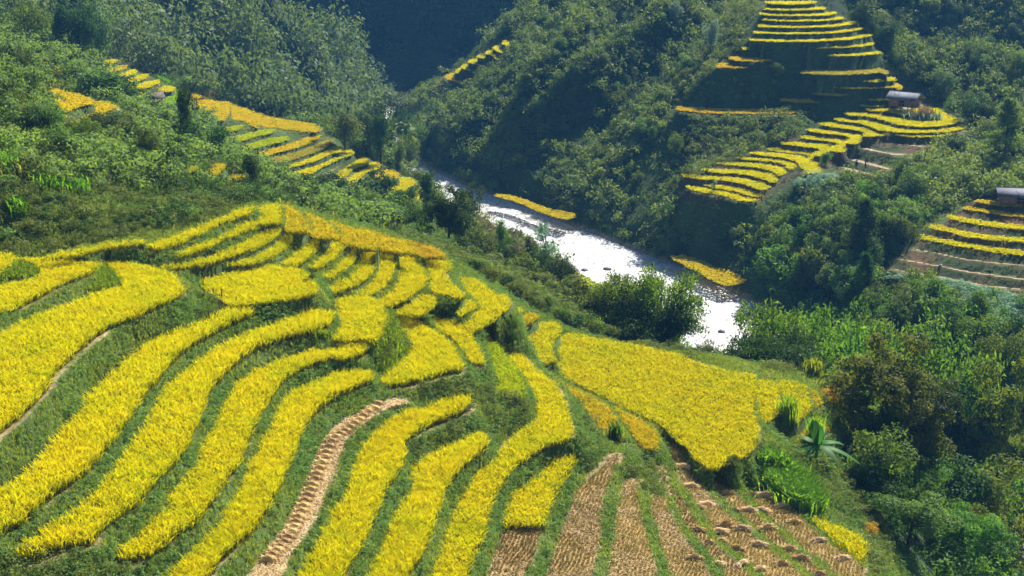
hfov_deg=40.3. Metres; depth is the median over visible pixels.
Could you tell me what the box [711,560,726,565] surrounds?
rice sheaf
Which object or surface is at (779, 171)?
rice terrace
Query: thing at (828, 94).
rice terrace
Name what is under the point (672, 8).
tree
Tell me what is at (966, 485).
tree
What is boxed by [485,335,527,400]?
rice terrace
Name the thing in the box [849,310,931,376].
bamboo clump
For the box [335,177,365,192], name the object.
bush
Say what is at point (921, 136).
rice terrace
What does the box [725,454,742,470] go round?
bush
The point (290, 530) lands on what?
straw bundle
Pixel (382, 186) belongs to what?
bush
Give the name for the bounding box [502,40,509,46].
rice terrace
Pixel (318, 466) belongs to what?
straw bundle
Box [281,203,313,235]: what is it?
rice terrace
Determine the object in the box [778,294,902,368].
bamboo clump
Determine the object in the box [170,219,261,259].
rice terrace
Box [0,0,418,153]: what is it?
woods
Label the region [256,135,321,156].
rice terrace
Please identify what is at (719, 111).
rice terrace
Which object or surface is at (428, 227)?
bush
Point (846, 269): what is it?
tree
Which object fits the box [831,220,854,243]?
tree
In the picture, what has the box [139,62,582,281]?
trees
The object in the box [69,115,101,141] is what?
tree
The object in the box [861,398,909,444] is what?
tree
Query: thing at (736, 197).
rice terrace
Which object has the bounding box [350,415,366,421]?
straw bundle
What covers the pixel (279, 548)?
straw bundle
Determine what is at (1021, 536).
tree
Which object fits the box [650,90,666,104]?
tree
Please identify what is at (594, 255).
river
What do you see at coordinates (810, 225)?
tree
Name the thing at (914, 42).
tree
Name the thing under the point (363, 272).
rice terrace
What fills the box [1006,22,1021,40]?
tree
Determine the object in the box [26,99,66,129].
tree
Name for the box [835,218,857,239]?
tree
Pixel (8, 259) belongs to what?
rice terrace
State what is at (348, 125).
tree
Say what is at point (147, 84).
rice terrace
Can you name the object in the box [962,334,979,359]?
tree
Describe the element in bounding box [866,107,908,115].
rice terrace
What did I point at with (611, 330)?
bush
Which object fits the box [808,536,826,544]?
rice sheaf
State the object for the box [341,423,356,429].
straw bundle
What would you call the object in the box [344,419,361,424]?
straw bundle
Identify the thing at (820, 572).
rice sheaf
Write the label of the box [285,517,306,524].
straw bundle
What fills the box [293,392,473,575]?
rice terrace
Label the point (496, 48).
rice terrace
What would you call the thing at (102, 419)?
rice terrace
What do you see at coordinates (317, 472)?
straw bundle
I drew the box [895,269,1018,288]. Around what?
harvested terrace
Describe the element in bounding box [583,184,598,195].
tree
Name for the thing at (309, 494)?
straw bundle
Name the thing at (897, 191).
tree
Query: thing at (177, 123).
bush
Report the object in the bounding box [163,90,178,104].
rice terrace
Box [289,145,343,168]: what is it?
rice terrace
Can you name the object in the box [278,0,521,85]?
mountain woods
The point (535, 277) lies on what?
bush
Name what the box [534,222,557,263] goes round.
tree
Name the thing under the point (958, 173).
tree
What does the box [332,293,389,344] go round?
rice terrace
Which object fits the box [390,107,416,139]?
tree
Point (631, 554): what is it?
harvested terrace
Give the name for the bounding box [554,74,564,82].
tree
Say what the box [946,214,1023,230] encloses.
rice terrace
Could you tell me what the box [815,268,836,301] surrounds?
tree
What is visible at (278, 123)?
rice terrace
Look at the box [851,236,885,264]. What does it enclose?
tree
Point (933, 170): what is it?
tree
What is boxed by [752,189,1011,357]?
tree
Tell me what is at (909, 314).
tree
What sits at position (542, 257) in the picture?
tree
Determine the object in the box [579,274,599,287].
rice terrace
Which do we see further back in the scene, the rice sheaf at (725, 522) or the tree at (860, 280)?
the tree at (860, 280)
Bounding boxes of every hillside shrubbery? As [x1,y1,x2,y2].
[0,0,410,229]
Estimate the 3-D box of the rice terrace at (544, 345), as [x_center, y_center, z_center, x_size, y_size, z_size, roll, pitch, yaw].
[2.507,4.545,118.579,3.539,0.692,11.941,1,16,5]
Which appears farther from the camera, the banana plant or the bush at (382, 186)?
the bush at (382, 186)
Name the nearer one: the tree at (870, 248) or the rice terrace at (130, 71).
the tree at (870, 248)
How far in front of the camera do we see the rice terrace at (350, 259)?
108.49 m
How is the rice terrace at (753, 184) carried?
on the terrain at (704, 212)
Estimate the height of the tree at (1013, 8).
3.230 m
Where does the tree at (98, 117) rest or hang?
on the terrain at (704, 212)
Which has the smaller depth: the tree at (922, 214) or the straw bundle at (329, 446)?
the straw bundle at (329, 446)
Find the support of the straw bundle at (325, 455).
on the harvested terrace at (268, 568)
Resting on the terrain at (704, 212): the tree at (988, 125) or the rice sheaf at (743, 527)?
the tree at (988, 125)
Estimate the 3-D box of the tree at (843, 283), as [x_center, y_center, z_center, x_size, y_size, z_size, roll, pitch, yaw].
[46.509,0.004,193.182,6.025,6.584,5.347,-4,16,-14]
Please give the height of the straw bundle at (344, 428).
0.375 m
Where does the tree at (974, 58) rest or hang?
on the terrain at (704, 212)
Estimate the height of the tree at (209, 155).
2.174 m
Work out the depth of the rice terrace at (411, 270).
109.47 m
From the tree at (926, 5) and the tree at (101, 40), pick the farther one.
the tree at (926, 5)
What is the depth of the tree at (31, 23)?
223.11 m
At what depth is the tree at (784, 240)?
212.07 m
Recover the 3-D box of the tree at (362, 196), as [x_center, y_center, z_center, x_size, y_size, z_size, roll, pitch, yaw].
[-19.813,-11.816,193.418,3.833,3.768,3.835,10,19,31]
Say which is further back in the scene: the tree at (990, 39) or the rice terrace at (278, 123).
the tree at (990, 39)
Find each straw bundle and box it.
[256,553,277,562]
[260,549,282,558]
[266,545,286,553]
[269,541,291,551]
[274,537,292,544]
[276,532,296,539]
[280,527,300,534]
[284,522,302,529]
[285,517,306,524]
[288,512,309,518]
[291,506,309,513]
[292,500,311,507]
[296,495,314,504]
[299,490,316,496]
[301,485,318,491]
[303,479,320,486]
[306,474,323,481]
[308,469,325,475]
[311,463,327,470]
[312,457,329,465]
[315,452,331,458]
[317,447,333,455]
[320,442,336,449]
[323,437,339,443]
[326,432,342,439]
[332,429,348,436]
[337,426,352,433]
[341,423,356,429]
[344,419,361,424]
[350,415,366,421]
[354,412,370,417]
[360,407,374,413]
[369,405,382,411]
[370,399,384,406]
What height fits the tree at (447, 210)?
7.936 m
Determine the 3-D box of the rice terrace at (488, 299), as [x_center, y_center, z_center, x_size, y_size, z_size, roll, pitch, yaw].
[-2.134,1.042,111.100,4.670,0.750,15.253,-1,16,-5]
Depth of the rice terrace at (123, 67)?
279.89 m
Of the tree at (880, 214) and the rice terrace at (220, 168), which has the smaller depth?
the rice terrace at (220, 168)
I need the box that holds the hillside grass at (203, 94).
[0,51,390,230]
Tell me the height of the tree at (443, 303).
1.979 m
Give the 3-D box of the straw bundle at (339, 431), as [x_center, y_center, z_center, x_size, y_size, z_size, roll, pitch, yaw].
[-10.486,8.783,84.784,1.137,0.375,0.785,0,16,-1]
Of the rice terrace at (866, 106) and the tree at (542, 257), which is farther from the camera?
the rice terrace at (866, 106)
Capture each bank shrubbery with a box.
[0,154,297,235]
[0,155,897,575]
[0,156,288,240]
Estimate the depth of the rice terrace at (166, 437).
74.91 m
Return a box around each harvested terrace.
[247,397,410,575]
[485,524,544,575]
[545,452,618,575]
[606,478,659,575]
[650,495,716,575]
[654,464,750,575]
[665,441,805,575]
[713,480,827,575]
[747,487,863,575]
[850,158,888,168]
[861,147,913,155]
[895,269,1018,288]
[900,259,1022,279]
[916,249,1023,265]
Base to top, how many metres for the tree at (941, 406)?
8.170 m
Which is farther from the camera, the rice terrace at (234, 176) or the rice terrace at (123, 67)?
the rice terrace at (123, 67)
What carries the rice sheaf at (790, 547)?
on the harvested terrace at (771, 534)
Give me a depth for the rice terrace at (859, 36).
272.89 m
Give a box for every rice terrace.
[0,251,21,275]
[0,255,103,314]
[0,259,186,434]
[0,302,256,535]
[11,307,336,563]
[43,238,145,260]
[48,87,96,112]
[76,100,117,121]
[104,59,117,65]
[108,64,127,71]
[114,341,368,564]
[120,69,137,76]
[128,73,149,81]
[132,80,160,89]
[146,205,256,251]
[158,85,175,92]
[159,226,281,271]
[159,366,375,575]
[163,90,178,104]
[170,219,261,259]
[183,165,199,171]
[192,94,231,120]
[199,262,319,308]
[207,163,227,176]
[226,124,243,132]
[227,128,275,142]
[227,234,293,268]
[228,174,244,183]
[230,103,258,128]
[242,136,289,151]
[252,110,322,132]
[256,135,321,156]
[258,202,285,227]
[271,138,333,163]
[280,238,320,267]
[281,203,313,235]
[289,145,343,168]
[293,149,353,178]
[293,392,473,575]
[300,210,340,241]
[309,241,346,272]
[323,247,357,281]
[327,248,379,294]
[330,219,381,252]
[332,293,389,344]
[334,157,369,182]
[347,162,380,184]
[356,251,396,296]
[366,429,489,575]
[375,169,399,181]
[375,231,418,257]
[378,312,465,388]
[379,254,429,309]
[392,177,415,192]
[396,292,438,318]
[402,238,446,260]
[425,257,467,300]
[427,352,574,575]
[431,316,486,366]
[445,73,467,86]
[456,299,477,319]
[457,276,512,333]
[460,63,471,70]
[468,58,482,65]
[477,53,489,61]
[485,49,498,58]
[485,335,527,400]
[492,45,501,52]
[493,194,575,219]
[501,453,576,530]
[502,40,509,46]
[522,311,539,326]
[528,319,562,365]
[546,369,625,441]
[557,331,760,471]
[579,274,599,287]
[614,405,661,451]
[671,254,746,285]
[675,106,809,115]
[681,173,770,190]
[686,185,758,201]
[702,168,778,183]
[703,184,763,197]
[716,62,747,68]
[717,162,787,176]
[729,55,771,62]
[737,157,797,169]
[749,33,873,42]
[749,151,808,164]
[753,27,863,34]
[757,378,783,423]
[758,21,855,28]
[759,11,835,16]
[763,16,846,21]
[764,6,825,11]
[765,0,817,5]
[766,147,820,174]
[778,379,813,424]
[780,98,819,103]
[780,141,830,156]
[797,416,829,441]
[800,67,888,75]
[800,135,847,152]
[805,128,861,144]
[806,384,825,408]
[811,515,869,562]
[813,92,846,96]
[816,42,874,49]
[817,121,889,137]
[828,51,882,56]
[833,117,885,131]
[834,83,902,90]
[843,111,900,122]
[860,104,885,107]
[863,76,895,82]
[864,98,888,101]
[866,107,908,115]
[879,124,967,133]
[890,106,959,127]
[895,133,953,137]
[921,234,1023,256]
[929,224,1023,242]
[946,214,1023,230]
[964,206,1023,217]
[974,199,1023,207]
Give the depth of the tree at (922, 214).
205.44 m
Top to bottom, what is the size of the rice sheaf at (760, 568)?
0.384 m
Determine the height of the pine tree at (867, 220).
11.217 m
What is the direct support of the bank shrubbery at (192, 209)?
on the terrain at (704, 212)
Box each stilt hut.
[884,90,925,111]
[993,187,1023,207]
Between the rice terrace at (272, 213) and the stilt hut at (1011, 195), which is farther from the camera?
the stilt hut at (1011, 195)
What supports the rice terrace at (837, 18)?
on the terrain at (704, 212)
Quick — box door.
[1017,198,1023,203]
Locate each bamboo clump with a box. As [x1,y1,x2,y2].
[608,261,714,346]
[714,296,822,361]
[733,301,858,386]
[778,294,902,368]
[810,320,925,407]
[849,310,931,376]
[855,341,960,447]
[875,304,1022,447]
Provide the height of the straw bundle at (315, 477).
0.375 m
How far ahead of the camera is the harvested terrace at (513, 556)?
79.89 m
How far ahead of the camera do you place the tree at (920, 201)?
209.79 m
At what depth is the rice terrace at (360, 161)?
250.76 m
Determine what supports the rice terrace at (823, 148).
on the terrain at (704, 212)
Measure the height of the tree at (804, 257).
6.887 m
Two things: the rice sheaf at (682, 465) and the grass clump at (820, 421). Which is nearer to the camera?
the rice sheaf at (682, 465)
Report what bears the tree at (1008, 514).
on the terrain at (704, 212)
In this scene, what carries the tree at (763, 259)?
on the terrain at (704, 212)
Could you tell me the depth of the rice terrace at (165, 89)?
268.68 m
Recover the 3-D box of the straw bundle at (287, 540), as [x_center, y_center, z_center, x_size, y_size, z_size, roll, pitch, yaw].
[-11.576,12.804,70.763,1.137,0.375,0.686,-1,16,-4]
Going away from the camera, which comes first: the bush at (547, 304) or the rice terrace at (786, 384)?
the rice terrace at (786, 384)
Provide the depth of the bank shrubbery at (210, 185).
116.39 m
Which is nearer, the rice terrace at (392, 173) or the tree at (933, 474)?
the tree at (933, 474)
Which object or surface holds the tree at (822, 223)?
on the terrain at (704, 212)
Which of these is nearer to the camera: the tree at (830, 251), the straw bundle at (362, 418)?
the straw bundle at (362, 418)
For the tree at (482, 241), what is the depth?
162.02 m
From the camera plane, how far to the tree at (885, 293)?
187.54 m
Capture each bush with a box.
[76,71,129,98]
[117,77,144,101]
[170,120,193,134]
[181,121,231,156]
[301,173,317,188]
[317,170,349,184]
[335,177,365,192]
[355,167,397,197]
[384,202,408,215]
[406,218,434,235]
[437,235,471,251]
[461,245,481,255]
[465,257,488,269]
[476,263,502,281]
[477,251,513,265]
[496,273,515,285]
[504,247,544,273]
[504,280,528,298]
[510,265,527,274]
[521,269,558,285]
[524,290,545,306]
[536,295,556,314]
[541,273,585,302]
[548,301,574,322]
[562,313,585,327]
[571,281,610,314]
[579,313,608,333]
[598,325,621,337]
[695,338,721,353]
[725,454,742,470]
[840,434,875,459]
[840,463,873,484]
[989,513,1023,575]
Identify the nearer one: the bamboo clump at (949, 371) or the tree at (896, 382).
the tree at (896, 382)
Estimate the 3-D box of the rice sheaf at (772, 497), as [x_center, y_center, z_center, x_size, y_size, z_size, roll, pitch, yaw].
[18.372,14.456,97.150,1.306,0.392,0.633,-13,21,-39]
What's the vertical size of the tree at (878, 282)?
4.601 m
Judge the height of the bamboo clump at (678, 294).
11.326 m
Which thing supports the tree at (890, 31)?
on the terrain at (704, 212)
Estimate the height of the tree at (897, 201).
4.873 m
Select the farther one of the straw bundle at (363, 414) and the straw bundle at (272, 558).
the straw bundle at (363, 414)
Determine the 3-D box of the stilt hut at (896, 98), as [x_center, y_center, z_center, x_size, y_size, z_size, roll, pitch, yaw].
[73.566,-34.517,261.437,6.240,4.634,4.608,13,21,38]
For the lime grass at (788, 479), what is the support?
on the terrain at (704, 212)
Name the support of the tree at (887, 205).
on the terrain at (704, 212)
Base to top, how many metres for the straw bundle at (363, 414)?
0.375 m
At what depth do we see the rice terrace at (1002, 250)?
196.01 m
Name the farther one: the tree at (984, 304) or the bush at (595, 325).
the tree at (984, 304)
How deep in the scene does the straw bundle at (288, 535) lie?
71.16 m
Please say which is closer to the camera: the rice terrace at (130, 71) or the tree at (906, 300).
the tree at (906, 300)
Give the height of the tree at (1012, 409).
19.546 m
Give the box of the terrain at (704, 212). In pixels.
[0,0,1023,575]
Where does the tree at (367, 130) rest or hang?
on the terrain at (704, 212)
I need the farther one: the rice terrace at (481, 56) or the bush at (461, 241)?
the rice terrace at (481, 56)
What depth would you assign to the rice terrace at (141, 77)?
275.25 m
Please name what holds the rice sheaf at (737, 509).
on the harvested terrace at (771, 534)
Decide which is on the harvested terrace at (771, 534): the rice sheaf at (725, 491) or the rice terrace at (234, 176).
the rice sheaf at (725, 491)
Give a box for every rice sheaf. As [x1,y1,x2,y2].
[676,462,690,469]
[684,481,700,488]
[685,553,704,561]
[690,526,707,532]
[696,503,706,509]
[699,500,716,506]
[699,538,714,545]
[711,527,731,534]
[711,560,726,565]
[713,519,736,526]
[715,536,727,542]
[717,489,734,495]
[729,544,746,551]
[730,506,741,511]
[730,524,752,531]
[733,558,749,567]
[741,505,758,512]
[748,540,769,547]
[754,564,768,570]
[755,521,776,531]
[757,490,775,497]
[757,506,771,512]
[769,493,781,500]
[769,559,790,566]
[774,502,791,508]
[781,544,798,550]
[786,518,803,524]
[790,552,812,561]
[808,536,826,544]
[808,570,828,575]
[834,554,851,560]
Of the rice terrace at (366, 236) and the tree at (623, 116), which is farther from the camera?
the tree at (623, 116)
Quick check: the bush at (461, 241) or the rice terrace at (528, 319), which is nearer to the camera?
the rice terrace at (528, 319)
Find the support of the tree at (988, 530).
on the terrain at (704, 212)
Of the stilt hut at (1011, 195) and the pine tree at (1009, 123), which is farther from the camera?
the pine tree at (1009, 123)
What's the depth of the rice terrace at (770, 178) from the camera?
238.56 m
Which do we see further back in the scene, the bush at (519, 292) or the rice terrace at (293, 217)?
the bush at (519, 292)
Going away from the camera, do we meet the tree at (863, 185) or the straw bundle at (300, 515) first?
the straw bundle at (300, 515)
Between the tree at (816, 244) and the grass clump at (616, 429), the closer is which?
the grass clump at (616, 429)
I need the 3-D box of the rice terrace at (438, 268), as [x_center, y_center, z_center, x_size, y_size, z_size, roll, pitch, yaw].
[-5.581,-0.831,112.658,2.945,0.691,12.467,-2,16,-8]
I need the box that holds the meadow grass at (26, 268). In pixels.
[0,258,413,375]
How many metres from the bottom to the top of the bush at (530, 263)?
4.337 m
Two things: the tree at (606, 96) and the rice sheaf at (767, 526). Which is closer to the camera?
the rice sheaf at (767, 526)
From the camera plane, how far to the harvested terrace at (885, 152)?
241.80 m
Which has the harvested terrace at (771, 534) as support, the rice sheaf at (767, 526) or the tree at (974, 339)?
the rice sheaf at (767, 526)
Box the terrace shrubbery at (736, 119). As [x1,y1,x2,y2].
[670,46,889,177]
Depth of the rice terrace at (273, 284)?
99.12 m
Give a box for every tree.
[1,34,24,46]
[9,0,54,43]
[12,98,54,128]
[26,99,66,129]
[45,4,68,43]
[56,0,100,56]
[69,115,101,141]
[73,0,124,61]
[78,110,122,133]
[155,110,170,120]
[175,82,199,134]
[202,146,212,159]
[240,153,262,179]
[308,267,316,280]
[321,111,366,149]
[324,30,340,43]
[355,110,375,154]
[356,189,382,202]
[360,99,388,117]
[366,88,409,114]
[370,110,393,167]
[371,110,401,149]
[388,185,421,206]
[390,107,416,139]
[391,143,405,171]
[396,134,420,170]
[399,194,434,227]
[407,122,430,159]
[417,169,441,205]
[421,183,473,238]
[435,295,456,317]
[452,192,479,245]
[459,180,484,225]
[464,226,498,257]
[481,67,496,78]
[494,218,512,250]
[494,236,517,264]
[504,319,520,351]
[524,237,537,269]
[527,8,538,19]
[529,242,555,275]
[532,95,547,113]
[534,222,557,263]
[541,253,577,284]
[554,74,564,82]
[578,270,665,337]
[582,22,592,33]
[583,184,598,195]
[585,166,598,178]
[588,300,608,318]
[593,170,604,182]
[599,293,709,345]
[600,90,616,106]
[617,79,631,91]
[618,111,628,119]
[630,170,643,185]
[633,116,653,136]
[647,126,658,139]
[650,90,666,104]
[654,11,666,31]
[657,203,675,219]
[665,177,672,185]
[668,132,684,158]
[669,0,683,27]
[678,53,698,67]
[701,19,719,57]
[711,179,717,188]
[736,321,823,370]
[752,189,1011,357]
[752,244,794,285]
[755,221,775,252]
[761,236,794,254]
[762,258,789,280]
[767,62,783,79]
[776,251,798,270]
[779,202,810,240]
[780,244,798,256]
[783,246,818,286]
[791,212,814,246]
[791,245,830,284]
[793,224,816,248]
[802,228,834,259]
[805,214,837,230]
[809,212,836,247]
[815,199,842,209]
[815,261,835,293]
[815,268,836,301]
[820,151,832,165]
[820,385,841,403]
[822,239,838,259]
[826,218,846,242]
[826,331,942,445]
[827,205,858,225]
[828,264,852,301]
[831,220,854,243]
[831,242,848,258]
[831,263,855,288]
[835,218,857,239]
[841,196,884,252]
[844,0,879,28]
[845,264,881,295]
[846,191,872,208]
[846,422,922,488]
[848,279,884,310]
[849,251,876,291]
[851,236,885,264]
[854,179,878,196]
[856,285,882,309]
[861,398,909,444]
[862,481,964,548]
[863,181,886,195]
[863,281,886,295]
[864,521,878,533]
[865,13,894,31]
[867,288,888,314]
[870,209,896,241]
[872,198,885,211]
[874,227,891,245]
[876,20,905,43]
[877,303,897,319]
[881,371,965,460]
[882,399,956,457]
[883,198,895,208]
[884,215,910,245]
[885,185,908,198]
[885,193,915,212]
[885,303,918,323]
[887,284,916,311]
[889,157,914,170]
[896,177,914,197]
[896,194,926,213]
[898,166,930,199]
[899,279,924,302]
[900,206,923,225]
[901,37,918,54]
[901,464,954,499]
[903,19,918,32]
[912,284,955,314]
[916,162,944,183]
[916,277,956,302]
[917,0,943,19]
[919,501,1008,575]
[920,37,933,47]
[924,313,955,351]
[924,373,1007,473]
[932,294,980,341]
[932,454,994,508]
[933,68,956,93]
[934,495,970,545]
[936,25,958,45]
[937,302,957,317]
[941,286,968,308]
[943,132,968,152]
[947,452,1023,520]
[949,502,996,541]
[952,168,975,187]
[952,313,1006,362]
[956,94,990,122]
[956,356,1023,473]
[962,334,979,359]
[964,289,1000,321]
[968,519,1021,572]
[969,54,983,71]
[971,111,990,125]
[972,54,990,71]
[973,321,1023,387]
[974,457,1023,543]
[978,116,996,135]
[980,95,1023,155]
[980,101,998,118]
[981,33,997,46]
[986,313,1023,351]
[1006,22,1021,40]
[1006,148,1019,159]
[1008,3,1022,13]
[1008,471,1023,509]
[1008,496,1023,524]
[1009,521,1023,553]
[1010,50,1023,75]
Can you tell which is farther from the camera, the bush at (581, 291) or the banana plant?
the bush at (581, 291)
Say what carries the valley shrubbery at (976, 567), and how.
on the terrain at (704, 212)
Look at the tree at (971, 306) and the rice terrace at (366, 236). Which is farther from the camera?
the tree at (971, 306)
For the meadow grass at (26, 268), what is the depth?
95.11 m
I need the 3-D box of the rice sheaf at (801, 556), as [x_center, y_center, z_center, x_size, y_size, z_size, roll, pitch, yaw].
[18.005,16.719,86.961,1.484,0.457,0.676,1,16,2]
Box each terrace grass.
[41,32,979,296]
[673,0,1023,293]
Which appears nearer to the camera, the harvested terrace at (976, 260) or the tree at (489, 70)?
the harvested terrace at (976, 260)
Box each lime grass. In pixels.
[0,72,178,218]
[752,443,839,518]
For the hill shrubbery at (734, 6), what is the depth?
259.54 m
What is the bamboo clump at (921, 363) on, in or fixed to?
on the terrain at (704, 212)
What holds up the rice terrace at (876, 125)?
on the terrain at (704, 212)
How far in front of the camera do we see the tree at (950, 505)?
110.43 m
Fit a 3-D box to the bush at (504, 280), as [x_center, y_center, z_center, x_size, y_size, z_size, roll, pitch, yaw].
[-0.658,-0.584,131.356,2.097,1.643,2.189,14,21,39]
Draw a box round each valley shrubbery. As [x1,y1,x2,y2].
[370,199,602,317]
[572,206,1023,575]
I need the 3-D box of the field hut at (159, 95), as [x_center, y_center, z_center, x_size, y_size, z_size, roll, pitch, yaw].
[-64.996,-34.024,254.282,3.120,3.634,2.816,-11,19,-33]
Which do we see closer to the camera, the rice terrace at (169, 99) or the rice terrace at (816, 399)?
the rice terrace at (816, 399)
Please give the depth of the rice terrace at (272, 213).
111.77 m
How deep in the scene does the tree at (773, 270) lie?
207.43 m
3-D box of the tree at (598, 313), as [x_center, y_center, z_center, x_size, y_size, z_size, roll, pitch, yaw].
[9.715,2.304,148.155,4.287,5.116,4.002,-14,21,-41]
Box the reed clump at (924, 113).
[901,106,942,120]
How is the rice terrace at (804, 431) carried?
on the terrain at (704, 212)
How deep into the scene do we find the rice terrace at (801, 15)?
280.95 m
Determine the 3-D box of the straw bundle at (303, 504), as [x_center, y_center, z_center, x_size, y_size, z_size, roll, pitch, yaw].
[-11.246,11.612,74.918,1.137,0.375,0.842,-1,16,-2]
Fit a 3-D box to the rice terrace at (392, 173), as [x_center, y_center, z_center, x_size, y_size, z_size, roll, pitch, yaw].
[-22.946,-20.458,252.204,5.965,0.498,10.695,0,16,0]
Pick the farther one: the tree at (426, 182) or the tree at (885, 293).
the tree at (426, 182)
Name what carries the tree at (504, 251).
on the terrain at (704, 212)
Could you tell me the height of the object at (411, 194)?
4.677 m
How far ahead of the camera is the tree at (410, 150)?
301.87 m
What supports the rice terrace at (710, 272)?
on the terrain at (704, 212)
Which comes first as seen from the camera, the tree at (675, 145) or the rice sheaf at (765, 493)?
the rice sheaf at (765, 493)
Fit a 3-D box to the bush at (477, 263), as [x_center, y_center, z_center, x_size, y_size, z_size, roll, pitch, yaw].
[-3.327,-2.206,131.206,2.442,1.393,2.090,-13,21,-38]
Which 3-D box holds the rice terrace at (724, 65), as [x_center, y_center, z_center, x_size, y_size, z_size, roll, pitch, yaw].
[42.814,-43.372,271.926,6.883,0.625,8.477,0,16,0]
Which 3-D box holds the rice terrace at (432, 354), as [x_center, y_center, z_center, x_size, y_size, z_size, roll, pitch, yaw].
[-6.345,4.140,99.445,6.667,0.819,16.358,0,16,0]
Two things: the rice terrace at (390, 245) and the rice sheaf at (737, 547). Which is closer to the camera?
the rice sheaf at (737, 547)
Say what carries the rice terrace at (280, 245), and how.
on the terrain at (704, 212)
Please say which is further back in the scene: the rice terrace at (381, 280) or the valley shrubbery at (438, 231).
the valley shrubbery at (438, 231)
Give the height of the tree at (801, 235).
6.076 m
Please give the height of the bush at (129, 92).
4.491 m
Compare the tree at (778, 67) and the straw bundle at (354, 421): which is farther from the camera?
the tree at (778, 67)
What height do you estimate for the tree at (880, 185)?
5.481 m
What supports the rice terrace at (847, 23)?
on the terrain at (704, 212)
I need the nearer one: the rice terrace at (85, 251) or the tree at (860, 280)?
the rice terrace at (85, 251)
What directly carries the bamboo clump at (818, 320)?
on the terrain at (704, 212)
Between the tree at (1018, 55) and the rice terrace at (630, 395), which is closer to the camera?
the rice terrace at (630, 395)
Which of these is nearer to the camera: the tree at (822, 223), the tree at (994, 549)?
the tree at (994, 549)
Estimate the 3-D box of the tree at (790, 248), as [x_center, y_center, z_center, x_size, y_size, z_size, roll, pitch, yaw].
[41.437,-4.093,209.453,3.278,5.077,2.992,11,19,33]
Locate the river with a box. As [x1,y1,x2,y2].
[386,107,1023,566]
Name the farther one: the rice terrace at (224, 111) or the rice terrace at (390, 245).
the rice terrace at (224, 111)
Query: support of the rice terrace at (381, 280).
on the terrain at (704, 212)
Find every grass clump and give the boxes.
[605,419,630,442]
[775,393,803,426]
[797,352,827,377]
[803,412,828,438]
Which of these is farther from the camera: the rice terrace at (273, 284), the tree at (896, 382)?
the tree at (896, 382)
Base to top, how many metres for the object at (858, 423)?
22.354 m
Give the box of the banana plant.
[794,419,859,463]
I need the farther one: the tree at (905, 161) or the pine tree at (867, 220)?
the tree at (905, 161)
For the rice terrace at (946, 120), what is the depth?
252.93 m
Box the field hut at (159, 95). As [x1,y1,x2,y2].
[145,91,165,103]
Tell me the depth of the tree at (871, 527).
97.73 m
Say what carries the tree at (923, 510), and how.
on the terrain at (704, 212)
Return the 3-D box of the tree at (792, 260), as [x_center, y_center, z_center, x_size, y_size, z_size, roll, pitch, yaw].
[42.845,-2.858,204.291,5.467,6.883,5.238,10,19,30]
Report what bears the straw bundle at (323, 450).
on the harvested terrace at (268, 568)
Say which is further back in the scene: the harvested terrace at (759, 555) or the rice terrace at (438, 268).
the rice terrace at (438, 268)
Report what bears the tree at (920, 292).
on the terrain at (704, 212)
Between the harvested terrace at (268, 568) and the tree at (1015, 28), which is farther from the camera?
the tree at (1015, 28)
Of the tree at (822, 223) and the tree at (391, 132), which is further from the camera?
the tree at (391, 132)
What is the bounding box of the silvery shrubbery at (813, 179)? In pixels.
[791,169,1023,549]
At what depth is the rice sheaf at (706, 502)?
93.14 m
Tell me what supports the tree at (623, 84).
on the terrain at (704, 212)
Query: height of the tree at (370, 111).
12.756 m
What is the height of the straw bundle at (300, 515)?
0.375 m
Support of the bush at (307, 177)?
on the terrain at (704, 212)
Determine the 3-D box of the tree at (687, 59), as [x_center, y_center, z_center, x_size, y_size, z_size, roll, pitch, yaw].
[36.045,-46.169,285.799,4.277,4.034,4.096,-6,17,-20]
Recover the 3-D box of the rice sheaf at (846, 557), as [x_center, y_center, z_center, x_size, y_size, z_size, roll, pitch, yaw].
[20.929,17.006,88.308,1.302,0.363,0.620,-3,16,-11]
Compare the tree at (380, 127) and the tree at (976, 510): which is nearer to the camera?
the tree at (976, 510)
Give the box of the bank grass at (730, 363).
[0,133,1023,575]
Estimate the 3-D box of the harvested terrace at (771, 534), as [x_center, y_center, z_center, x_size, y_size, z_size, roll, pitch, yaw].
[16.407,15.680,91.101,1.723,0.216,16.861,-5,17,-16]
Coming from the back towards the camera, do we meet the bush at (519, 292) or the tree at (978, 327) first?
the tree at (978, 327)
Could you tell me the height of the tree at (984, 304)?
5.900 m
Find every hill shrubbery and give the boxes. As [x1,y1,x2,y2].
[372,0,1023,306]
[665,0,805,176]
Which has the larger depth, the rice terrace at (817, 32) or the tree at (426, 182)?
the rice terrace at (817, 32)
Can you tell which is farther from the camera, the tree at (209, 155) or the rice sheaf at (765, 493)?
the tree at (209, 155)
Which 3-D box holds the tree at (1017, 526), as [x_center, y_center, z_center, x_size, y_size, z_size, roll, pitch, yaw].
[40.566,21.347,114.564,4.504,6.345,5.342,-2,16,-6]

